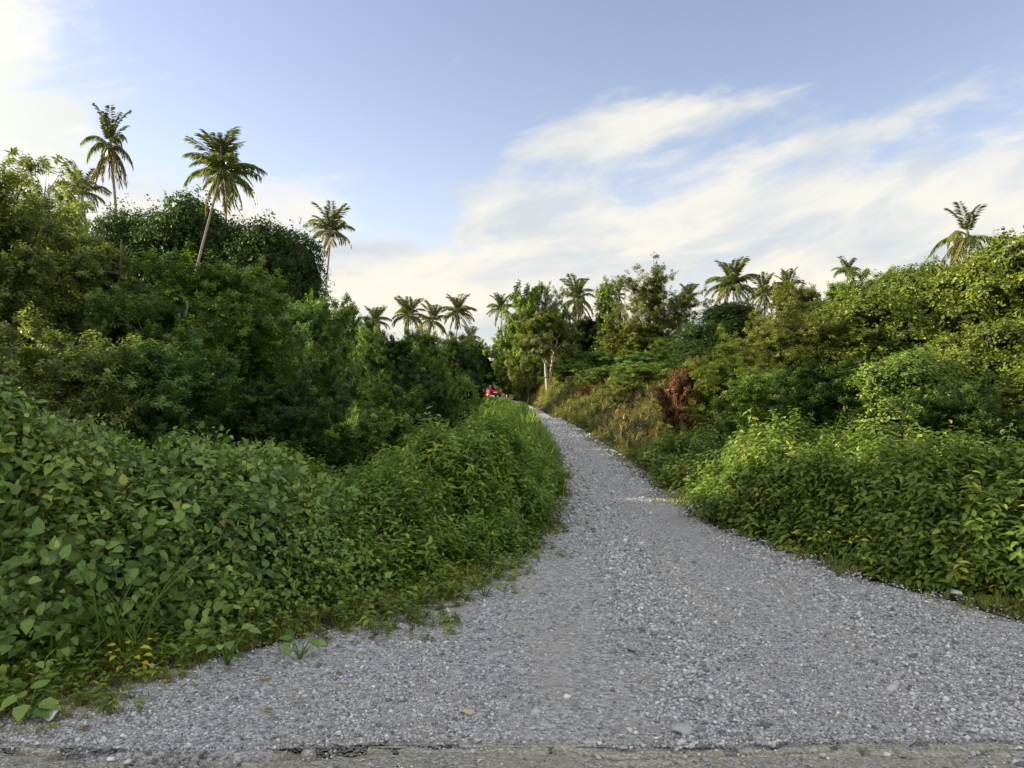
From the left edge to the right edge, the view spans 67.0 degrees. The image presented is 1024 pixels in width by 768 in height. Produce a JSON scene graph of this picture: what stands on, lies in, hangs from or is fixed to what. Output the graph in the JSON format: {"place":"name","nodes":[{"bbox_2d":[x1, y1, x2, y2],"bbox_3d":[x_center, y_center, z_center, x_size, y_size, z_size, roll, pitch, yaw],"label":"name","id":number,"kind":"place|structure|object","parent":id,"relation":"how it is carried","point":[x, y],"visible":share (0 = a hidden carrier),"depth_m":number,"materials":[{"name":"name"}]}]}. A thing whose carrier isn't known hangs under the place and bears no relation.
{"place":"outdoors","nodes":[
{"label":"outdoors","id":0,"kind":"place"},
{"bbox_2d":[0,395,1023,767],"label":"gravel track","id":1,"kind":"structure","parent":0,"point":[554,641],"depth_m":4.74,"materials":[{"name":"grey gravel"}]},
{"bbox_2d":[0,679,61,721],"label":"weed plant","id":2,"kind":"object","parent":1,"relation":"on","point":[46,705],"visible":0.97,"depth_m":3.98,"materials":[{"name":"green plant"}]},
{"bbox_2d":[105,638,152,672],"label":"weed plant","id":3,"kind":"object","parent":1,"relation":"on","point":[136,655],"visible":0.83,"depth_m":4.61,"materials":[{"name":"yellow plant"}]},
{"bbox_2d":[139,639,183,666],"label":"weed plant","id":4,"kind":"object","parent":1,"relation":"on","point":[174,646],"visible":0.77,"depth_m":4.73,"materials":[{"name":"green plant"}]},
{"bbox_2d":[194,623,261,664],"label":"weed plant","id":5,"kind":"object","parent":1,"relation":"on","point":[226,659],"visible":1,"depth_m":4.80,"materials":[{"name":"green plant"}]},
{"bbox_2d":[278,630,327,659],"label":"weed plant","id":6,"kind":"object","parent":1,"relation":"on","point":[312,641],"visible":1,"depth_m":4.90,"materials":[{"name":"green plant"}]},
{"bbox_2d":[353,611,393,634],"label":"weed plant","id":7,"kind":"object","parent":1,"relation":"on","point":[365,622],"visible":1,"depth_m":5.32,"materials":[{"name":"green plant"}]},
{"bbox_2d":[469,578,500,596],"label":"weed plant","id":8,"kind":"object","parent":1,"relation":"on","point":[486,585],"visible":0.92,"depth_m":6.30,"materials":[{"name":"green plant"}]},
{"bbox_2d":[671,722,692,734],"bbox_3d":[0.843,1.726,3.847,0.106,0.061,0.084,0,0,0],"label":"stone","id":9,"kind":"object","parent":1,"relation":"on","point":[682,728],"visible":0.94,"depth_m":3.83,"materials":[{"name":"grey stone"}]},
{"bbox_2d":[807,531,868,576],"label":"weed plant","id":10,"kind":"object","parent":1,"relation":"on","point":[840,570],"visible":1,"depth_m":6.99,"materials":[{"name":"green plant"}]},
{"bbox_2d":[0,742,1023,767],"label":"road","id":11,"kind":"structure","parent":0,"point":[846,755],"depth_m":3.57,"materials":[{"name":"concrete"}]},
{"bbox_2d":[0,0,1023,360],"label":"sky","id":12,"kind":"structure","parent":0,"point":[477,148],"materials":[{"name":"blue"}]},
{"bbox_2d":[0,382,1023,737],"bbox_3d":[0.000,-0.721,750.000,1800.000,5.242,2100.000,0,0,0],"label":"ground","id":13,"kind":"structure","parent":0,"point":[331,626],"depth_m":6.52,"materials":[{"name":"green plant"}]},
{"bbox_2d":[0,147,93,404],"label":"broadleaf tree","id":14,"kind":"object","parent":13,"relation":"on","point":[43,259],"visible":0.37,"depth_m":15.99,"materials":[{"name":"green plant"}]},
{"bbox_2d":[0,151,94,354],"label":"broadleaf tree","id":15,"kind":"object","parent":13,"relation":"on","point":[19,224],"visible":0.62,"depth_m":16.41,"materials":[{"name":"green plant"}]},
{"bbox_2d":[7,158,126,337],"bbox_3d":[-12.338,-2.125,21.137,2.810,7.535,2.702,0,0,9],"label":"broadleaf tree","id":16,"kind":"object","parent":13,"relation":"on","point":[59,197],"visible":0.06,"depth_m":20.70,"materials":[{"name":"green plant"}]},
{"bbox_2d":[0,606,159,676],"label":"grass clump","id":17,"kind":"object","parent":13,"relation":"on","point":[50,640],"visible":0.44,"depth_m":4.69,"materials":[{"name":"green plant"}]},
{"bbox_2d":[54,160,111,220],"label":"coconut palm","id":18,"kind":"object","parent":13,"relation":"on","point":[77,176],"visible":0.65,"depth_m":91.51,"materials":[{"name":"green plant"}]},
{"bbox_2d":[0,186,166,398],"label":"broadleaf tree","id":19,"kind":"object","parent":13,"relation":"on","point":[107,269],"visible":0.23,"depth_m":18.19,"materials":[{"name":"green plant"}]},
{"bbox_2d":[0,301,171,443],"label":"shrub","id":20,"kind":"object","parent":13,"relation":"on","point":[70,389],"visible":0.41,"depth_m":12.12,"materials":[{"name":"green plant"}]},
{"bbox_2d":[80,103,133,222],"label":"coconut palm","id":21,"kind":"object","parent":13,"relation":"on","point":[109,155],"visible":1,"depth_m":57.71,"materials":[{"name":"green plant"}]},
{"bbox_2d":[31,286,188,384],"bbox_3d":[-8.852,-0.344,17.963,3.556,3.879,3.652,0,0,20],"label":"broadleaf tree","id":22,"kind":"object","parent":13,"relation":"on","point":[100,324],"visible":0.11,"depth_m":17.42,"materials":[{"name":"green plant"}]},
{"bbox_2d":[82,193,162,319],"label":"vine draped tree","id":23,"kind":"object","parent":13,"relation":"on","point":[112,231],"visible":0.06,"depth_m":53.42,"materials":[{"name":"green plant"}]},
{"bbox_2d":[53,326,244,451],"bbox_3d":[-6.081,0.417,13.712,3.036,2.858,2.966,0,0,21],"label":"shrub","id":24,"kind":"object","parent":13,"relation":"on","point":[179,387],"visible":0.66,"depth_m":13.14,"materials":[{"name":"green plant"}]},
{"bbox_2d":[0,520,302,664],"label":"grass clump","id":25,"kind":"object","parent":13,"relation":"on","point":[120,636],"visible":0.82,"depth_m":4.76,"materials":[{"name":"green plant"}]},
{"bbox_2d":[116,184,236,327],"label":"vine draped tree","id":26,"kind":"object","parent":13,"relation":"on","point":[162,234],"visible":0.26,"depth_m":51.78,"materials":[{"name":"green plant"}]},
{"bbox_2d":[84,239,326,437],"bbox_3d":[-6.856,-0.776,17.922,5.021,5.081,4.890,0,0,-13],"label":"broadleaf tree","id":27,"kind":"object","parent":13,"relation":"on","point":[244,305],"visible":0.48,"depth_m":17.37,"materials":[{"name":"green plant"}]},
{"bbox_2d":[163,201,249,388],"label":"vine draped tree","id":28,"kind":"object","parent":13,"relation":"on","point":[217,234],"visible":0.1,"depth_m":51.38,"materials":[{"name":"green plant"}]},
{"bbox_2d":[181,126,266,316],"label":"coconut palm","id":29,"kind":"object","parent":13,"relation":"on","point":[217,160],"visible":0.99,"depth_m":46.66,"materials":[{"name":"green plant"}]},
{"bbox_2d":[200,151,254,221],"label":"coconut palm","id":30,"kind":"object","parent":13,"relation":"on","point":[212,178],"visible":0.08,"depth_m":66.03,"materials":[{"name":"green plant"}]},
{"bbox_2d":[215,209,313,372],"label":"vine draped tree","id":31,"kind":"object","parent":13,"relation":"on","point":[254,243],"visible":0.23,"depth_m":50.08,"materials":[{"name":"green plant"}]},
{"bbox_2d":[203,372,335,459],"bbox_3d":[-4.424,0.779,14.152,2.325,2.023,2.272,0,0,-23],"label":"shrub","id":32,"kind":"object","parent":13,"relation":"on","point":[255,401],"visible":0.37,"depth_m":13.70,"materials":[{"name":"green plant"}]},
{"bbox_2d":[0,369,541,693],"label":"vine thicket","id":33,"kind":"object","parent":13,"relation":"on","point":[110,517],"visible":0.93,"depth_m":5.47,"materials":[{"name":"green plant"}]},
{"bbox_2d":[238,295,357,418],"bbox_3d":[-7.098,-0.522,23.671,4.089,4.662,3.419,0,0,-28],"label":"broadleaf tree","id":34,"kind":"object","parent":13,"relation":"on","point":[311,322],"visible":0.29,"depth_m":23.43,"materials":[{"name":"green plant"}]},
{"bbox_2d":[224,380,375,473],"bbox_3d":[-3.583,0.864,12.993,2.063,1.915,1.870,0,0,21],"label":"shrub","id":35,"kind":"object","parent":13,"relation":"on","point":[292,428],"visible":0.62,"depth_m":12.71,"materials":[{"name":"green plant"}]},
{"bbox_2d":[265,217,335,317],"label":"vine draped tree","id":36,"kind":"object","parent":13,"relation":"on","point":[301,270],"visible":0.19,"depth_m":50.04,"materials":[{"name":"green plant"}]},
{"bbox_2d":[302,200,354,296],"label":"coconut palm","id":37,"kind":"object","parent":13,"relation":"on","point":[332,229],"visible":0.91,"depth_m":79.68,"materials":[{"name":"green plant"}]},
{"bbox_2d":[85,393,586,631],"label":"weed bank","id":38,"kind":"structure","parent":13,"relation":"on","point":[496,455],"depth_m":8.34,"materials":[{"name":"green plant"}]},
{"bbox_2d":[305,289,370,428],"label":"broadleaf tree","id":39,"kind":"object","parent":13,"relation":"on","point":[336,334],"visible":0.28,"depth_m":24.88,"materials":[{"name":"green plant"}]},
{"bbox_2d":[329,292,382,401],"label":"broadleaf tree","id":40,"kind":"object","parent":13,"relation":"on","point":[351,330],"visible":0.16,"depth_m":33.17,"materials":[{"name":"green plant"}]},
{"bbox_2d":[347,320,392,414],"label":"broadleaf tree","id":41,"kind":"object","parent":13,"relation":"on","point":[362,336],"visible":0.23,"depth_m":31.73,"materials":[{"name":"green plant"}]},
{"bbox_2d":[319,375,427,472],"bbox_3d":[-2.495,0.861,14.128,2.515,2.044,1.930,0,0,29],"label":"shrub","id":42,"kind":"object","parent":13,"relation":"on","point":[379,424],"visible":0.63,"depth_m":13.85,"materials":[{"name":"green plant"}]},
{"bbox_2d":[357,305,390,329],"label":"coconut palm","id":43,"kind":"object","parent":13,"relation":"on","point":[376,315],"visible":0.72,"depth_m":139.75,"materials":[{"name":"green plant"}]},
{"bbox_2d":[357,328,444,414],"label":"broadleaf tree","id":44,"kind":"object","parent":13,"relation":"on","point":[388,371],"visible":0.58,"depth_m":29.58,"materials":[{"name":"green plant"}]},
{"bbox_2d":[391,295,427,334],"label":"coconut palm","id":45,"kind":"object","parent":13,"relation":"on","point":[408,310],"visible":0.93,"depth_m":139.37,"materials":[{"name":"green plant"}]},
{"bbox_2d":[401,324,453,384],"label":"broadleaf tree","id":46,"kind":"object","parent":13,"relation":"on","point":[422,343],"visible":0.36,"depth_m":32.78,"materials":[{"name":"green plant"}]},
{"bbox_2d":[418,300,447,336],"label":"coconut palm","id":47,"kind":"object","parent":13,"relation":"on","point":[430,322],"visible":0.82,"depth_m":144.38,"materials":[{"name":"green plant"}]},
{"bbox_2d":[399,379,469,436],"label":"shrub","id":48,"kind":"object","parent":13,"relation":"on","point":[436,398],"visible":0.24,"depth_m":15.89,"materials":[{"name":"green plant"}]},
{"bbox_2d":[393,363,478,428],"bbox_3d":[-2.586,0.600,24.969,2.622,2.595,2.893,0,0,-37],"label":"shrub","id":49,"kind":"object","parent":13,"relation":"on","point":[425,382],"visible":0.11,"depth_m":24.91,"materials":[{"name":"green plant"}]},
{"bbox_2d":[419,330,484,406],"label":"broadleaf tree","id":50,"kind":"object","parent":13,"relation":"on","point":[462,362],"visible":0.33,"depth_m":37.64,"materials":[{"name":"green plant"}]},
{"bbox_2d":[438,293,477,338],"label":"coconut palm","id":51,"kind":"object","parent":13,"relation":"on","point":[456,310],"visible":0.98,"depth_m":139.67,"materials":[{"name":"green plant"}]},
{"bbox_2d":[442,369,480,426],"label":"shrub","id":52,"kind":"object","parent":13,"relation":"on","point":[464,391],"visible":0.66,"depth_m":23.79,"materials":[{"name":"green plant"}]},
{"bbox_2d":[458,325,480,343],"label":"coconut palm","id":53,"kind":"object","parent":13,"relation":"on","point":[470,334],"visible":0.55,"depth_m":149.35,"materials":[{"name":"green plant"}]},
{"bbox_2d":[458,348,489,403],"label":"broadleaf tree","id":54,"kind":"object","parent":13,"relation":"on","point":[479,377],"visible":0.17,"depth_m":49.84,"materials":[{"name":"green plant"}]},
{"bbox_2d":[486,292,513,397],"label":"coconut palm","id":55,"kind":"object","parent":13,"relation":"on","point":[500,300],"visible":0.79,"depth_m":95.73,"materials":[{"name":"green plant"}]},
{"bbox_2d":[491,336,519,397],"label":"broadleaf tree","id":56,"kind":"object","parent":13,"relation":"on","point":[507,391],"visible":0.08,"depth_m":85.92,"materials":[{"name":"green plant"}]},
{"bbox_2d":[482,279,552,389],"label":"broadleaf tree","id":57,"kind":"object","parent":13,"relation":"on","point":[527,305],"visible":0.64,"depth_m":77.10,"materials":[{"name":"green plant"}]},
{"bbox_2d":[504,354,544,402],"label":"shrub","id":58,"kind":"object","parent":13,"relation":"on","point":[527,386],"visible":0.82,"depth_m":69.47,"materials":[{"name":"green plant"}]},
{"bbox_2d":[503,308,584,389],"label":"broadleaf tree","id":59,"kind":"object","parent":13,"relation":"on","point":[551,339],"visible":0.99,"depth_m":61.33,"materials":[{"name":"green plant"}]},
{"bbox_2d":[531,280,586,331],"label":"broadleaf tree","id":60,"kind":"object","parent":13,"relation":"on","point":[545,302],"visible":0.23,"depth_m":79.36,"materials":[{"name":"green plant"}]},
{"bbox_2d":[525,346,594,376],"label":"shrub","id":61,"kind":"object","parent":13,"relation":"on","point":[570,355],"visible":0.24,"depth_m":65.64,"materials":[{"name":"green plant"}]},
{"bbox_2d":[342,333,789,392],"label":"distant wood","id":62,"kind":"object","parent":13,"relation":"on","point":[485,362],"depth_m":80.92,"materials":[{"name":"green plant"}]},
{"bbox_2d":[544,362,590,381],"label":"shrub","id":63,"kind":"object","parent":13,"relation":"on","point":[565,373],"visible":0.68,"depth_m":54.48,"materials":[{"name":"green plant"}]},
{"bbox_2d":[557,273,595,322],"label":"coconut palm","id":64,"kind":"object","parent":13,"relation":"on","point":[577,291],"visible":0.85,"depth_m":81.57,"materials":[{"name":"green plant"}]},
{"bbox_2d":[553,314,601,353],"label":"broadleaf tree","id":65,"kind":"object","parent":13,"relation":"on","point":[586,324],"visible":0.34,"depth_m":75.00,"materials":[{"name":"green plant"}]},
{"bbox_2d":[574,384,597,395],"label":"shrub","id":66,"kind":"object","parent":13,"relation":"on","point":[582,389],"visible":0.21,"depth_m":43.76,"materials":[{"name":"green plant"}]},
{"bbox_2d":[558,348,620,370],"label":"shrub","id":67,"kind":"object","parent":13,"relation":"on","point":[592,357],"visible":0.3,"depth_m":61.29,"materials":[{"name":"green plant"}]},
{"bbox_2d":[569,365,620,387],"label":"shrub","id":68,"kind":"object","parent":13,"relation":"on","point":[598,373],"visible":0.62,"depth_m":44.43,"materials":[{"name":"green plant"}]},
{"bbox_2d":[590,279,622,367],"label":"vine draped tree","id":69,"kind":"object","parent":13,"relation":"on","point":[604,307],"visible":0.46,"depth_m":73.49,"materials":[{"name":"green plant"}]},
{"bbox_2d":[593,305,643,366],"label":"broadleaf tree","id":70,"kind":"object","parent":13,"relation":"on","point":[609,344],"visible":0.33,"depth_m":71.65,"materials":[{"name":"green plant"}]},
{"bbox_2d":[597,351,654,370],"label":"shrub","id":71,"kind":"object","parent":13,"relation":"on","point":[638,357],"visible":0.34,"depth_m":55.53,"materials":[{"name":"green plant"}]},
{"bbox_2d":[603,378,660,408],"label":"shrub","id":72,"kind":"object","parent":13,"relation":"on","point":[621,389],"visible":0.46,"depth_m":32.65,"materials":[{"name":"green plant"}]},
{"bbox_2d":[599,359,670,392],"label":"shrub","id":73,"kind":"object","parent":13,"relation":"on","point":[640,374],"visible":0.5,"depth_m":36.41,"materials":[{"name":"green plant"}]},
{"bbox_2d":[604,319,684,361],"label":"broadleaf tree","id":74,"kind":"object","parent":13,"relation":"on","point":[642,338],"visible":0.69,"depth_m":67.26,"materials":[{"name":"green plant"}]},
{"bbox_2d":[648,251,665,335],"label":"broadleaf tree","id":75,"kind":"object","parent":13,"relation":"on","point":[652,291],"visible":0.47,"depth_m":68.82,"materials":[{"name":"green plant"}]},
{"bbox_2d":[497,369,818,461],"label":"grass bank","id":76,"kind":"structure","parent":13,"relation":"on","point":[631,426],"depth_m":31.42,"materials":[{"name":"green plant"}]},
{"bbox_2d":[602,263,714,341],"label":"broadleaf tree","id":77,"kind":"object","parent":13,"relation":"on","point":[675,318],"visible":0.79,"depth_m":68.36,"materials":[{"name":"green plant"}]},
{"bbox_2d":[645,337,681,374],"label":"shrub","id":78,"kind":"object","parent":13,"relation":"on","point":[660,354],"visible":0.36,"depth_m":49.37,"materials":[{"name":"green plant"}]},
{"bbox_2d":[651,356,701,436],"bbox_3d":[4.016,0.670,18.572,1.288,2.702,1.253,0,0,30],"label":"shrub","id":79,"kind":"object","parent":13,"relation":"on","point":[677,385],"visible":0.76,"depth_m":18.31,"materials":[{"name":"brown plant"}]},
{"bbox_2d":[676,283,701,321],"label":"coconut palm","id":80,"kind":"object","parent":13,"relation":"on","point":[695,285],"visible":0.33,"depth_m":83.72,"materials":[{"name":"green plant"}]},
{"bbox_2d":[664,316,740,378],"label":"vine draped tree","id":81,"kind":"object","parent":13,"relation":"on","point":[698,340],"visible":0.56,"depth_m":39.32,"materials":[{"name":"green plant"}]},
{"bbox_2d":[655,324,778,428],"bbox_3d":[5.144,0.082,18.441,3.116,3.117,3.421,0,0,-15],"label":"broadleaf tree","id":82,"kind":"object","parent":13,"relation":"on","point":[714,377],"visible":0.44,"depth_m":18.12,"materials":[{"name":"green plant"}]},
{"bbox_2d":[686,298,771,358],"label":"vine draped tree","id":83,"kind":"object","parent":13,"relation":"on","point":[735,315],"visible":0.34,"depth_m":40.68,"materials":[{"name":"green plant"}]},
{"bbox_2d":[704,256,759,309],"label":"coconut palm","id":84,"kind":"object","parent":13,"relation":"on","point":[732,271],"visible":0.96,"depth_m":79.60,"materials":[{"name":"green plant"}]},
{"bbox_2d":[699,360,808,447],"bbox_3d":[5.181,0.589,15.318,2.575,2.159,2.515,0,0,-11],"label":"shrub","id":85,"kind":"object","parent":13,"relation":"on","point":[748,393],"visible":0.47,"depth_m":15.02,"materials":[{"name":"green plant"}]},
{"bbox_2d":[747,272,774,316],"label":"coconut palm","id":86,"kind":"object","parent":13,"relation":"on","point":[764,291],"visible":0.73,"depth_m":83.59,"materials":[{"name":"green plant"}]},
{"bbox_2d":[743,280,831,353],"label":"broadleaf tree","id":87,"kind":"object","parent":13,"relation":"on","point":[778,299],"visible":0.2,"depth_m":35.65,"materials":[{"name":"green plant"}]},
{"bbox_2d":[770,267,806,305],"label":"coconut palm","id":88,"kind":"object","parent":13,"relation":"on","point":[787,276],"visible":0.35,"depth_m":79.41,"materials":[{"name":"green plant"}]},
{"bbox_2d":[710,276,893,392],"bbox_3d":[7.538,-0.799,20.006,4.707,3.983,4.287,0,0,1],"label":"broadleaf tree","id":89,"kind":"object","parent":13,"relation":"on","point":[787,332],"visible":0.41,"depth_m":19.43,"materials":[{"name":"green plant"}]},
{"bbox_2d":[632,405,1023,622],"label":"weed hedge","id":90,"kind":"object","parent":13,"relation":"on","point":[926,510],"visible":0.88,"depth_m":7.84,"materials":[{"name":"green plant"}]},
{"bbox_2d":[763,351,905,441],"bbox_3d":[5.733,0.520,13.907,2.603,2.280,2.665,0,0,-25],"label":"shrub","id":91,"kind":"object","parent":13,"relation":"on","point":[822,400],"visible":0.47,"depth_m":13.80,"materials":[{"name":"green plant"}]},
{"bbox_2d":[831,256,860,282],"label":"coconut palm","id":92,"kind":"object","parent":13,"relation":"on","point":[847,266],"visible":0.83,"depth_m":83.85,"materials":[{"name":"green plant"}]},
{"bbox_2d":[814,264,894,304],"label":"broadleaf tree","id":93,"kind":"object","parent":13,"relation":"on","point":[831,293],"visible":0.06,"depth_m":37.21,"materials":[{"name":"green plant"}]},
{"bbox_2d":[777,279,942,390],"bbox_3d":[9.255,-0.744,20.129,4.157,3.851,4.590,0,0,-2],"label":"vine draped tree","id":94,"kind":"object","parent":13,"relation":"on","point":[862,309],"visible":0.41,"depth_m":18.86,"materials":[{"name":"green plant"}]},
{"bbox_2d":[867,254,940,293],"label":"broadleaf tree","id":95,"kind":"object","parent":13,"relation":"on","point":[880,278],"visible":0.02,"depth_m":35.19,"materials":[{"name":"green plant"}]},
{"bbox_2d":[833,344,995,446],"bbox_3d":[6.816,0.430,13.425,2.877,2.255,2.606,0,0,-34],"label":"vine draped tree","id":96,"kind":"object","parent":13,"relation":"on","point":[895,375],"visible":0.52,"depth_m":12.91,"materials":[{"name":"green plant"}]},
{"bbox_2d":[881,254,979,323],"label":"vine draped tree","id":97,"kind":"object","parent":13,"relation":"on","point":[908,286],"visible":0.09,"depth_m":20.22,"materials":[{"name":"green plant"}]},
{"bbox_2d":[884,364,1023,460],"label":"shrub","id":98,"kind":"object","parent":13,"relation":"on","point":[978,414],"visible":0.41,"depth_m":11.35,"materials":[{"name":"green plant"}]},
{"bbox_2d":[930,201,992,264],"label":"coconut palm","id":99,"kind":"object","parent":13,"relation":"on","point":[966,238],"visible":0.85,"depth_m":44.63,"materials":[{"name":"green plant"}]},
{"bbox_2d":[911,310,1023,420],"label":"vine draped tree","id":100,"kind":"object","parent":13,"relation":"on","point":[998,350],"visible":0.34,"depth_m":13.88,"materials":[{"name":"green plant"}]},
{"bbox_2d":[912,226,1023,350],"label":"vine draped tree","id":101,"kind":"object","parent":13,"relation":"on","point":[997,277],"visible":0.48,"depth_m":18.58,"materials":[{"name":"green plant"}]},
{"bbox_2d":[987,368,1023,442],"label":"shrub","id":102,"kind":"object","parent":13,"relation":"on","point":[1014,395],"visible":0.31,"depth_m":12.60,"materials":[{"name":"green plant"}]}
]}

